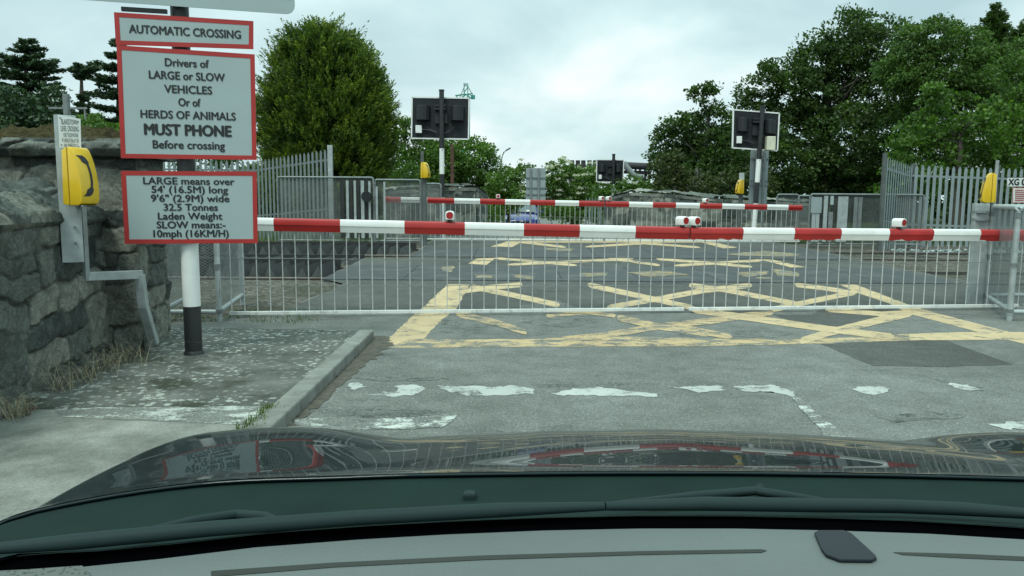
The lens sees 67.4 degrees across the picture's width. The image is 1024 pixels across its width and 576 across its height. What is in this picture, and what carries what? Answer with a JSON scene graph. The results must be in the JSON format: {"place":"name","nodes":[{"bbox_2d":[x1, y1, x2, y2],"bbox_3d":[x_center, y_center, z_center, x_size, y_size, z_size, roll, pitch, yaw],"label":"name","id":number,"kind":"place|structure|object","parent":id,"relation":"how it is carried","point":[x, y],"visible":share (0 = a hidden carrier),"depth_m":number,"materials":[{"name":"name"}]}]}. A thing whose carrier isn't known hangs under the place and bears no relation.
{"place":"outdoors","nodes":[
{"label":"outdoors","id":0,"kind":"place"},
{"bbox_2d":[0,409,245,520],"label":"sidewalk","id":1,"kind":"structure","parent":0,"point":[46,455],"depth_m":3.93,"materials":[{"name":"concrete"}]},
{"bbox_2d":[0,386,52,422],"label":"dry weed","id":2,"kind":"object","parent":1,"relation":"on","point":[19,409],"visible":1,"depth_m":4.46,"materials":[{"name":"beige plant"}]},
{"bbox_2d":[0,177,109,405],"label":"stone wall","id":3,"kind":"structure","parent":1,"relation":"on","point":[53,308],"depth_m":5.23,"materials":[{"name":"grey stone"}]},
{"bbox_2d":[53,115,83,262],"bbox_3d":[-3.166,-0.703,5.491,0.136,1.038,0.114,-3,8,-28],"label":"telephone post","id":4,"kind":"object","parent":3,"relation":"attached to","point":[71,231],"visible":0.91,"depth_m":5.48,"materials":[{"name":"metal"}]},
{"bbox_2d":[58,115,80,147],"bbox_3d":[-3.117,-1.101,5.417,0.140,0.231,0.007,-3,8,-28],"label":"telephone notice","id":5,"kind":"object","parent":4,"relation":"attached to","point":[69,128],"visible":0.94,"depth_m":5.42,"materials":[{"name":"metal"}]},
{"bbox_2d":[62,147,98,206],"bbox_3d":[-3.033,-0.779,5.397,0.190,0.413,0.173,2,7,15],"label":"emergency telephone","id":6,"kind":"object","parent":4,"relation":"attached to","point":[80,181],"visible":1,"depth_m":5.34,"materials":[{"name":"yellow plastic"}]},
{"bbox_2d":[80,205,158,344],"bbox_3d":[-3.163,-0.084,6.013,0.303,1.192,0.764,2,7,17],"label":"cable trunking","id":7,"kind":"object","parent":3,"relation":"attached to","point":[138,277],"visible":0.76,"depth_m":6.15,"materials":[{"name":"metal"}]},
{"bbox_2d":[55,405,266,423],"bbox_3d":[-2.054,0.743,4.540,1.353,0.001,0.404,0,7,0],"label":"pavement white marking","id":8,"kind":"object","parent":1,"relation":"on","point":[221,414],"visible":0.87,"depth_m":4.54,"materials":[{"name":"paint"}]},
{"bbox_2d":[1,327,357,409],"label":"pavement","id":9,"kind":"structure","parent":0,"point":[242,367],"depth_m":5.60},
{"bbox_2d":[0,123,176,350],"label":"stone pier","id":10,"kind":"structure","parent":9,"relation":"on","point":[25,152],"depth_m":6.29,"materials":[{"name":"grey stone"}]},
{"bbox_2d":[36,336,202,396],"bbox_3d":[-3.010,0.500,5.609,1.070,0.226,1.620,2,7,14],"label":"dry weed","id":11,"kind":"object","parent":9,"relation":"on","point":[61,381],"visible":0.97,"depth_m":5.43,"materials":[{"name":"brown plant"}]},
{"bbox_2d":[170,6,203,355],"bbox_3d":[-2.588,-1.060,6.088,0.170,3.340,0.170,0,7,0],"label":"sign post","id":12,"kind":"object","parent":9,"relation":"on","point":[190,275],"visible":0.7,"depth_m":6.16,"materials":[{"name":"white metal"}]},
{"bbox_2d":[114,12,252,48],"bbox_3d":[-2.527,-1.974,5.982,0.997,0.238,0.173,-1,7,-14],"label":"crossing sign","id":13,"kind":"object","parent":12,"relation":"attached to","point":[152,30],"visible":1,"depth_m":5.89,"materials":[{"name":"metal"}]},
{"bbox_2d":[116,45,256,159],"bbox_3d":[-2.532,-1.435,6.045,1.002,0.842,0.173,-1,7,-14],"label":"instruction sign","id":14,"kind":"object","parent":12,"relation":"attached to","point":[182,104],"visible":1,"depth_m":5.96,"materials":[{"name":"metal"}]},
{"bbox_2d":[121,171,257,243],"bbox_3d":[-2.546,-0.646,6.135,0.993,0.573,0.173,-1,7,-14],"label":"limits sign","id":15,"kind":"object","parent":12,"relation":"attached to","point":[178,207],"visible":1,"depth_m":6.05,"materials":[{"name":"metal"}]},
{"bbox_2d":[92,0,294,13],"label":"sign","id":16,"kind":"object","parent":12,"relation":"attached to","point":[277,6],"visible":0.98,"depth_m":5.91,"materials":[{"name":"white metal"}]},
{"bbox_2d":[0,0,1023,202],"label":"sky","id":17,"kind":"structure","parent":0,"point":[549,80],"materials":[{"name":"white"}]},
{"bbox_2d":[50,199,1023,409],"bbox_3d":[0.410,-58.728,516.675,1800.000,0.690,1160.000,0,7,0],"label":"ground","id":18,"kind":"structure","parent":0,"point":[805,241],"depth_m":39.63,"materials":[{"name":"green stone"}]},
{"bbox_2d":[0,37,72,122],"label":"conifer tree","id":19,"kind":"object","parent":18,"relation":"on","point":[43,70],"visible":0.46,"depth_m":36.52,"materials":[{"name":"green plant"}]},
{"bbox_2d":[0,80,79,129],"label":"bush","id":20,"kind":"object","parent":18,"relation":"on","point":[20,114],"visible":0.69,"depth_m":32.20,"materials":[{"name":"green plant"}]},
{"bbox_2d":[48,94,86,118],"bbox_3d":[-13.620,-3.633,23.750,1.170,4.624,0.240,0,7,0],"label":"utility pole","id":21,"kind":"object","parent":18,"relation":"on","point":[66,108],"visible":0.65,"depth_m":23.48,"materials":[{"name":"metal"}]},
{"bbox_2d":[66,62,102,118],"bbox_3d":[-18.492,-6.038,33.565,1.491,7.444,1.337,0,7,0],"label":"conifer tree","id":22,"kind":"object","parent":18,"relation":"on","point":[80,72],"visible":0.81,"depth_m":33.09,"materials":[{"name":"green plant"}]},
{"bbox_2d":[84,38,126,127],"bbox_3d":[-17.736,-7.025,35.448,3.360,9.169,3.266,0,7,0],"label":"conifer tree","id":23,"kind":"object","parent":18,"relation":"on","point":[101,80],"visible":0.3,"depth_m":34.47,"materials":[{"name":"green plant"}]},
{"bbox_2d":[73,112,241,168],"bbox_3d":[-12.479,-5.042,26.524,6.613,2.205,2.384,0,7,0],"label":"bush","id":24,"kind":"object","parent":18,"relation":"on","point":[94,122],"visible":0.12,"depth_m":26.53,"materials":[{"name":"green plant"}]},
{"bbox_2d":[163,145,333,241],"bbox_3d":[-7.643,-2.501,21.096,6.647,2.657,0.783,3,7,18],"label":"palisade fence","id":25,"kind":"object","parent":18,"relation":"on","point":[329,159],"visible":0.27,"depth_m":20.54,"materials":[{"name":"metal"}]},
{"bbox_2d":[197,162,380,218],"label":"woodland","id":26,"kind":"object","parent":18,"relation":"on","point":[245,167],"visible":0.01,"depth_m":68.30,"materials":[{"name":"green plant"}]},
{"bbox_2d":[245,330,373,428],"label":"kerb","id":27,"kind":"structure","parent":18,"relation":"on","point":[302,394],"depth_m":5.28,"materials":[{"name":"concrete"}]},
{"bbox_2d":[231,402,285,429],"bbox_3d":[-1.472,0.744,4.360,0.219,0.052,0.760,0,7,0],"label":"grass tuft","id":28,"kind":"object","parent":27,"relation":"on","point":[262,409],"visible":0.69,"depth_m":4.42,"materials":[{"name":"green plant"}]},
{"bbox_2d":[250,11,410,235],"bbox_3d":[-6.314,-5.569,26.445,5.750,7.635,5.260,0,7,0],"label":"cypress tree","id":29,"kind":"object","parent":18,"relation":"on","point":[324,87],"visible":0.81,"depth_m":25.18,"materials":[{"name":"green plant"}]},
{"bbox_2d":[389,160,420,190],"bbox_3d":[-4.119,-3.583,30.843,2.510,3.091,1.788,6,9,41],"label":"bush","id":30,"kind":"object","parent":18,"relation":"on","point":[412,168],"visible":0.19,"depth_m":30.61,"materials":[{"name":"green plant"}]},
{"bbox_2d":[421,151,426,246],"bbox_3d":[-2.162,-2.144,18.829,0.097,2.388,0.180,-6,9,-45],"label":"telephone post","id":31,"kind":"object","parent":18,"relation":"on","point":[423,199],"visible":0.65,"depth_m":18.79,"materials":[{"name":"metal"}]},
{"bbox_2d":[420,162,429,178],"bbox_3d":[-2.104,-2.858,18.664,0.218,0.393,0.178,3,7,20],"label":"emergency telephone","id":32,"kind":"object","parent":31,"relation":"attached to","point":[425,171],"visible":1,"depth_m":18.59,"materials":[{"name":"yellow plastic"}]},
{"bbox_2d":[385,183,488,237],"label":"parapet wall","id":33,"kind":"structure","parent":18,"relation":"on","point":[469,190],"depth_m":23.52,"materials":[{"name":"stone"}]},
{"bbox_2d":[411,89,469,237],"bbox_3d":[-1.946,-3.264,20.786,1.594,4.106,0.265,0,7,0],"label":"crossing signal","id":34,"kind":"object","parent":18,"relation":"on","point":[441,118],"visible":0.98,"depth_m":20.69,"materials":[{"name":"black metal"}]},
{"bbox_2d":[390,115,510,198],"bbox_3d":[-3.095,-5.149,35.544,6.644,5.602,4.149,0,7,0],"label":"deciduous tree","id":35,"kind":"object","parent":18,"relation":"on","point":[466,166],"visible":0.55,"depth_m":34.90,"materials":[{"name":"green plant"}]},
{"bbox_2d":[450,145,453,186],"bbox_3d":[-2.316,-3.692,29.775,0.162,3.677,0.170,0,7,0],"label":"utility pole","id":36,"kind":"object","parent":18,"relation":"on","point":[452,166],"visible":0.34,"depth_m":29.61,"materials":[{"name":"wood"}]},
{"bbox_2d":[455,83,474,152],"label":"tower crane","id":37,"kind":"object","parent":18,"relation":"on","point":[467,95],"visible":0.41,"depth_m":224.46,"materials":[{"name":"metal"}]},
{"bbox_2d":[480,158,535,222],"bbox_3d":[-0.124,-3.955,33.648,2.707,3.520,2.312,0,7,0],"label":"flowering bush","id":38,"kind":"object","parent":18,"relation":"on","point":[494,187],"visible":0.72,"depth_m":33.29,"materials":[{"name":"green plant"}]},
{"bbox_2d":[526,168,545,223],"bbox_3d":[0.837,-3.016,27.296,0.694,2.471,0.095,0,7,0],"label":"sign board","id":39,"kind":"object","parent":18,"relation":"on","point":[535,182],"visible":0.86,"depth_m":27.24,"materials":[{"name":"metal"}]},
{"bbox_2d":[498,187,629,215],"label":"woodland","id":40,"kind":"object","parent":18,"relation":"on","point":[541,207],"visible":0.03,"depth_m":82.02,"materials":[{"name":"green plant"}]},
{"bbox_2d":[541,156,602,223],"bbox_3d":[2.724,-4.214,35.564,3.251,3.816,2.804,-5,9,-40],"label":"flowering bush","id":41,"kind":"object","parent":18,"relation":"on","point":[577,187],"visible":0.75,"depth_m":35.24,"materials":[{"name":"green plant"}]},
{"bbox_2d":[585,198,604,224],"bbox_3d":[3.142,-2.570,28.406,0.056,1.582,1.274,-5,8,-38],"label":"palisade fence","id":42,"kind":"object","parent":18,"relation":"on","point":[594,214],"visible":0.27,"depth_m":28.48,"materials":[{"name":"metal"}]},
{"bbox_2d":[596,154,623,194],"bbox_3d":[4.236,-3.968,33.283,1.197,3.638,0.265,0,7,0],"label":"crossing signal","id":43,"kind":"object","parent":18,"relation":"on","point":[610,170],"visible":0.86,"depth_m":33.21,"materials":[{"name":"black metal"}]},
{"bbox_2d":[641,80,750,194],"bbox_3d":[8.365,-5.567,33.544,5.106,6.887,3.698,4,8,28],"label":"deciduous tree","id":44,"kind":"object","parent":18,"relation":"on","point":[702,151],"visible":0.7,"depth_m":32.94,"materials":[{"name":"green plant"}]},
{"bbox_2d":[603,188,808,227],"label":"parapet wall","id":45,"kind":"structure","parent":18,"relation":"on","point":[635,216],"depth_m":25.12,"materials":[{"name":"stone"}]},
{"bbox_2d":[644,147,783,199],"bbox_3d":[7.724,-3.643,29.621,5.300,3.577,2.493,0,7,0],"label":"deciduous tree","id":46,"kind":"object","parent":18,"relation":"on","point":[675,172],"visible":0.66,"depth_m":29.45,"materials":[{"name":"green plant"}]},
{"bbox_2d":[737,173,743,227],"bbox_3d":[6.502,-2.273,21.916,0.153,2.004,0.135,0,7,0],"label":"telephone post","id":47,"kind":"object","parent":18,"relation":"on","point":[740,199],"visible":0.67,"depth_m":21.86,"materials":[{"name":"metal"}]},
{"bbox_2d":[735,180,743,193],"bbox_3d":[6.457,-2.864,21.777,0.218,0.404,0.178,-2,7,-20],"label":"emergency telephone","id":48,"kind":"object","parent":47,"relation":"attached to","point":[739,188],"visible":1,"depth_m":21.71,"materials":[{"name":"yellow plastic"}]},
{"bbox_2d":[731,105,779,227],"bbox_3d":[6.668,-3.077,21.103,1.290,3.786,0.265,0,7,0],"label":"crossing signal","id":49,"kind":"object","parent":18,"relation":"on","point":[758,131],"visible":0.99,"depth_m":21.01,"materials":[{"name":"black metal"}]},
{"bbox_2d":[748,150,768,227],"bbox_3d":[7.052,-2.615,22.002,0.516,2.634,0.095,0,7,0],"label":"equipment cabinet","id":50,"kind":"object","parent":18,"relation":"on","point":[763,179],"visible":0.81,"depth_m":21.95,"materials":[{"name":"metal"}]},
{"bbox_2d":[651,167,1014,222],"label":"woodland","id":51,"kind":"object","parent":18,"relation":"on","point":[948,204],"visible":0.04,"depth_m":67.03,"materials":[{"name":"green plant"}]},
{"bbox_2d":[727,2,942,227],"bbox_3d":[14.400,-7.317,33.995,9.383,10.457,5.941,0,7,0],"label":"deciduous tree","id":52,"kind":"object","parent":18,"relation":"on","point":[819,164],"visible":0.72,"depth_m":33.40,"materials":[{"name":"green plant"}]},
{"bbox_2d":[866,12,1023,228],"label":"deciduous tree","id":53,"kind":"object","parent":18,"relation":"on","point":[953,42],"visible":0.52,"depth_m":29.45,"materials":[{"name":"green plant"}]},
{"bbox_2d":[867,80,1023,228],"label":"deciduous tree","id":54,"kind":"object","parent":18,"relation":"on","point":[958,151],"visible":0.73,"depth_m":23.56,"materials":[{"name":"green plant"}]},
{"bbox_2d":[877,153,1023,250],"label":"palisade fence","id":55,"kind":"object","parent":18,"relation":"on","point":[913,175],"visible":0.45,"depth_m":19.71,"materials":[{"name":"metal"}]},
{"bbox_2d":[957,2,1018,228],"bbox_3d":[24.337,-8.475,39.288,4.407,11.944,3.999,0,7,0],"label":"conifer tree","id":56,"kind":"object","parent":18,"relation":"on","point":[994,19],"visible":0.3,"depth_m":38.31,"materials":[{"name":"green plant"}]},
{"bbox_2d":[972,18,1023,225],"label":"conifer tree","id":57,"kind":"object","parent":18,"relation":"on","point":[1011,34],"visible":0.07,"depth_m":36.96,"materials":[{"name":"green plant"}]},
{"bbox_2d":[988,50,1023,210],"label":"deciduous tree","id":58,"kind":"object","parent":18,"relation":"on","point":[1016,90],"visible":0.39,"depth_m":26.02,"materials":[{"name":"green plant"}]},
{"bbox_2d":[169,240,1023,321],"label":"track bed","id":59,"kind":"object","parent":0,"point":[276,297],"depth_m":11.93,"materials":[{"name":"grey gravel"}]},
{"bbox_2d":[168,243,243,321],"bbox_3d":[-3.599,-0.327,8.934,0.700,1.269,1.591,-1,7,-10],"label":"guard","id":60,"kind":"object","parent":59,"relation":"on","point":[219,309],"visible":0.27,"depth_m":8.45,"materials":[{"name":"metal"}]},
{"bbox_2d":[168,258,340,276],"bbox_3d":[-6.028,-0.307,13.092,5.940,0.315,1.320,0,7,0],"label":"trespass guard","id":61,"kind":"object","parent":59,"relation":"on","point":[288,267],"visible":0.2,"depth_m":12.90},
{"bbox_2d":[167,253,364,264],"bbox_3d":[-5.997,-0.526,15.106,6.000,0.225,1.070,0,7,0],"label":"trespass guard","id":62,"kind":"object","parent":59,"relation":"on","point":[352,259],"visible":0.06,"depth_m":15.56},
{"bbox_2d":[167,241,416,254],"bbox_3d":[-5.594,-0.838,17.007,6.800,0.315,1.320,0,7,0],"label":"trespass guard","id":63,"kind":"object","parent":59,"relation":"on","point":[327,248],"visible":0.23,"depth_m":16.79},
{"bbox_2d":[258,236,377,241],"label":"grass verge","id":64,"kind":"object","parent":59,"relation":"on","point":[270,239],"depth_m":19.17,"materials":[{"name":"green plant"}]},
{"bbox_2d":[276,176,441,245],"bbox_3d":[-3.567,-1.933,19.350,4.303,1.717,1.646,-3,7,-26],"label":"enclosure","id":65,"kind":"object","parent":59,"relation":"on","point":[366,196],"visible":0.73,"depth_m":19.09,"materials":[{"name":"metal"}]},
{"bbox_2d":[168,276,1023,284],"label":"railway rail","id":66,"kind":"object","parent":59,"relation":"on","point":[280,278],"visible":0.17,"depth_m":12.28,"materials":[{"name":"metal"}]},
{"bbox_2d":[203,253,1023,260],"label":"railway rail","id":67,"kind":"object","parent":59,"relation":"on","point":[917,259],"visible":0.17,"depth_m":16.20,"materials":[{"name":"metal"}]},
{"bbox_2d":[341,267,1023,273],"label":"railway rail","id":68,"kind":"object","parent":59,"relation":"on","point":[920,271],"visible":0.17,"depth_m":13.87,"materials":[{"name":"metal"}]},
{"bbox_2d":[417,249,1020,253],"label":"railway rail","id":69,"kind":"object","parent":59,"relation":"on","point":[896,252],"visible":0.17,"depth_m":17.78,"materials":[{"name":"metal"}]},
{"bbox_2d":[775,193,925,248],"bbox_3d":[8.691,-1.766,20.085,3.130,1.385,2.143,0,7,0],"label":"enclosure","id":70,"kind":"object","parent":59,"relation":"on","point":[815,204],"visible":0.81,"depth_m":19.11,"materials":[{"name":"metal"}]},
{"bbox_2d":[833,253,1023,258],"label":"trespass guard","id":71,"kind":"object","parent":59,"relation":"on","point":[916,255],"visible":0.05,"depth_m":17.60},
{"bbox_2d":[889,248,1021,252],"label":"pale stones","id":72,"kind":"object","parent":59,"relation":"on","point":[932,250],"visible":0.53,"depth_m":18.54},
{"bbox_2d":[929,273,1023,279],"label":"trespass guard","id":73,"kind":"object","parent":59,"relation":"on","point":[956,274],"visible":0.03,"depth_m":13.68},
{"bbox_2d":[965,160,998,303],"bbox_3d":[6.161,-0.696,10.042,0.320,1.932,0.210,0,7,0],"label":"telephone post","id":74,"kind":"object","parent":59,"relation":"on","point":[980,216],"visible":0.69,"depth_m":10.04,"materials":[{"name":"metal"}]},
{"bbox_2d":[979,173,996,203],"bbox_3d":[6.198,-1.298,9.995,0.190,0.393,0.123,2,7,12],"label":"emergency telephone","id":75,"kind":"object","parent":74,"relation":"attached to","point":[988,191],"visible":1,"depth_m":9.95,"materials":[{"name":"yellow plastic"}]},
{"bbox_2d":[171,219,1023,440],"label":"road","id":76,"kind":"structure","parent":0,"point":[820,379],"depth_m":5.76,"materials":[{"name":"grey asphalt"}]},
{"bbox_2d":[171,307,332,323],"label":"grass verge","id":77,"kind":"object","parent":76,"relation":"on","point":[298,319],"depth_m":8.56,"materials":[{"name":"green plant"}]},
{"bbox_2d":[287,336,393,425],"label":"gutter dirt","id":78,"kind":"structure","parent":76,"relation":"on","point":[371,350],"depth_m":6.04,"materials":[{"name":"soil"}]},
{"bbox_2d":[229,211,688,314],"bbox_3d":[-0.553,-0.297,8.848,5.313,1.181,0.159,0,7,-7],"label":"barrier","id":79,"kind":"object","parent":76,"relation":"on","point":[449,227],"visible":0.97,"depth_m":8.82,"materials":[{"name":"white metal"}]},
{"bbox_2d":[383,194,603,240],"bbox_3d":[-0.476,-1.866,20.220,5.791,1.202,0.161,0,7,0],"label":"barrier","id":80,"kind":"object","parent":76,"relation":"on","point":[470,201],"visible":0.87,"depth_m":20.14,"materials":[{"name":"white metal"}]},
{"bbox_2d":[0,427,1023,575],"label":"car front","id":81,"kind":"object","parent":76,"relation":"on","point":[289,501],"visible":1,"depth_m":0.80,"materials":[{"name":"black paint"}]},
{"bbox_2d":[503,205,542,223],"bbox_3d":[0.481,-3.539,38.459,2.200,1.620,4.280,0,7,0],"label":"parked car","id":82,"kind":"object","parent":76,"relation":"on","point":[525,211],"visible":0.28,"depth_m":36.89,"materials":[{"name":"blue paint"}]},
{"bbox_2d":[487,204,602,224],"bbox_3d":[1.055,-2.955,30.814,5.288,1.036,1.447,0,7,0],"label":"bush","id":83,"kind":"object","parent":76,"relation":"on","point":[567,211],"visible":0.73,"depth_m":30.81,"materials":[{"name":"green plant"}]},
{"bbox_2d":[441,248,799,278],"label":"worn yellow traces","id":84,"kind":"object","parent":76,"relation":"on","point":[745,274],"visible":0.94,"depth_m":13.27,"materials":[{"name":"paint"}]},
{"bbox_2d":[585,172,684,209],"bbox_3d":[5.489,-4.190,33.510,4.626,1.729,1.915,0,7,0],"label":"bush","id":85,"kind":"object","parent":76,"relation":"on","point":[623,186],"visible":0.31,"depth_m":33.27,"materials":[{"name":"green plant"}]},
{"bbox_2d":[286,241,1023,366],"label":"tarmac repairs","id":86,"kind":"structure","parent":76,"relation":"on","point":[939,353],"depth_m":10.63,"materials":[{"name":"grey asphalt"}]},
{"bbox_2d":[411,247,848,259],"bbox_3d":[2.449,-0.769,17.124,9.088,0.087,2.400,0,7,0],"label":"crossing surface","id":87,"kind":"object","parent":86,"relation":"on","point":[526,252],"visible":0.71,"depth_m":16.89,"materials":[{"name":"asphalt"}]},
{"bbox_2d":[323,265,960,283],"bbox_3d":[2.056,-0.233,13.185,10.068,0.082,2.150,0,7,0],"label":"crossing surface","id":88,"kind":"object","parent":86,"relation":"on","point":[620,273],"visible":0.79,"depth_m":12.96,"materials":[{"name":"rubber"}]},
{"bbox_3d":[7.602,-0.828,11.223,0.057,1.850,0.060,0,7,0],"label":"plate post","id":89,"kind":"object","parent":86,"relation":"on","visible":0},
{"bbox_2d":[1007,177,1023,186],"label":"location plate","id":90,"kind":"object","parent":89,"relation":"attached to","point":[1015,181],"visible":1,"depth_m":11.09,"materials":[{"name":"white metal"}]},
{"bbox_2d":[1012,188,1023,202],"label":"warning plate","id":91,"kind":"object","parent":89,"relation":"attached to","point":[1017,195],"visible":1,"depth_m":11.11,"materials":[{"name":"white metal"}]},
{"bbox_2d":[286,382,1023,436],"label":"white line marking","id":92,"kind":"object","parent":76,"relation":"on","point":[826,427],"visible":0.99,"depth_m":5.29,"materials":[{"name":"paint"}]},
{"bbox_2d":[354,300,984,422],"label":"tarmac scuffs","id":93,"kind":"object","parent":76,"relation":"on","point":[461,326],"visible":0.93,"depth_m":7.87,"materials":[{"name":"white paint"}]},
{"bbox_2d":[605,196,802,241],"bbox_3d":[5.036,-1.809,20.222,5.165,1.164,0.161,0,7,0],"label":"barrier","id":94,"kind":"object","parent":76,"relation":"on","point":[705,205],"visible":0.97,"depth_m":20.15,"materials":[{"name":"white metal"}]},
{"bbox_2d":[388,241,1023,347],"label":"yellow box marking","id":95,"kind":"object","parent":76,"relation":"on","point":[414,330],"visible":0.87,"depth_m":8.49,"materials":[{"name":"paint"}]},
{"bbox_2d":[689,216,1023,310],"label":"barrier","id":96,"kind":"object","parent":76,"relation":"on","point":[898,233],"visible":0.95,"depth_m":9.35,"materials":[{"name":"white metal"}]},
{"bbox_2d":[983,204,1023,321],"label":"guard","id":97,"kind":"object","parent":76,"relation":"on","point":[1012,268],"visible":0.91,"depth_m":9.14,"materials":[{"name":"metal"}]},
{"bbox_2d":[569,160,650,184],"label":"industrial plant","id":98,"kind":"object","parent":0,"point":[629,167],"visible":0.4,"depth_m":92.75,"materials":[{"name":"metal"}]}
]}

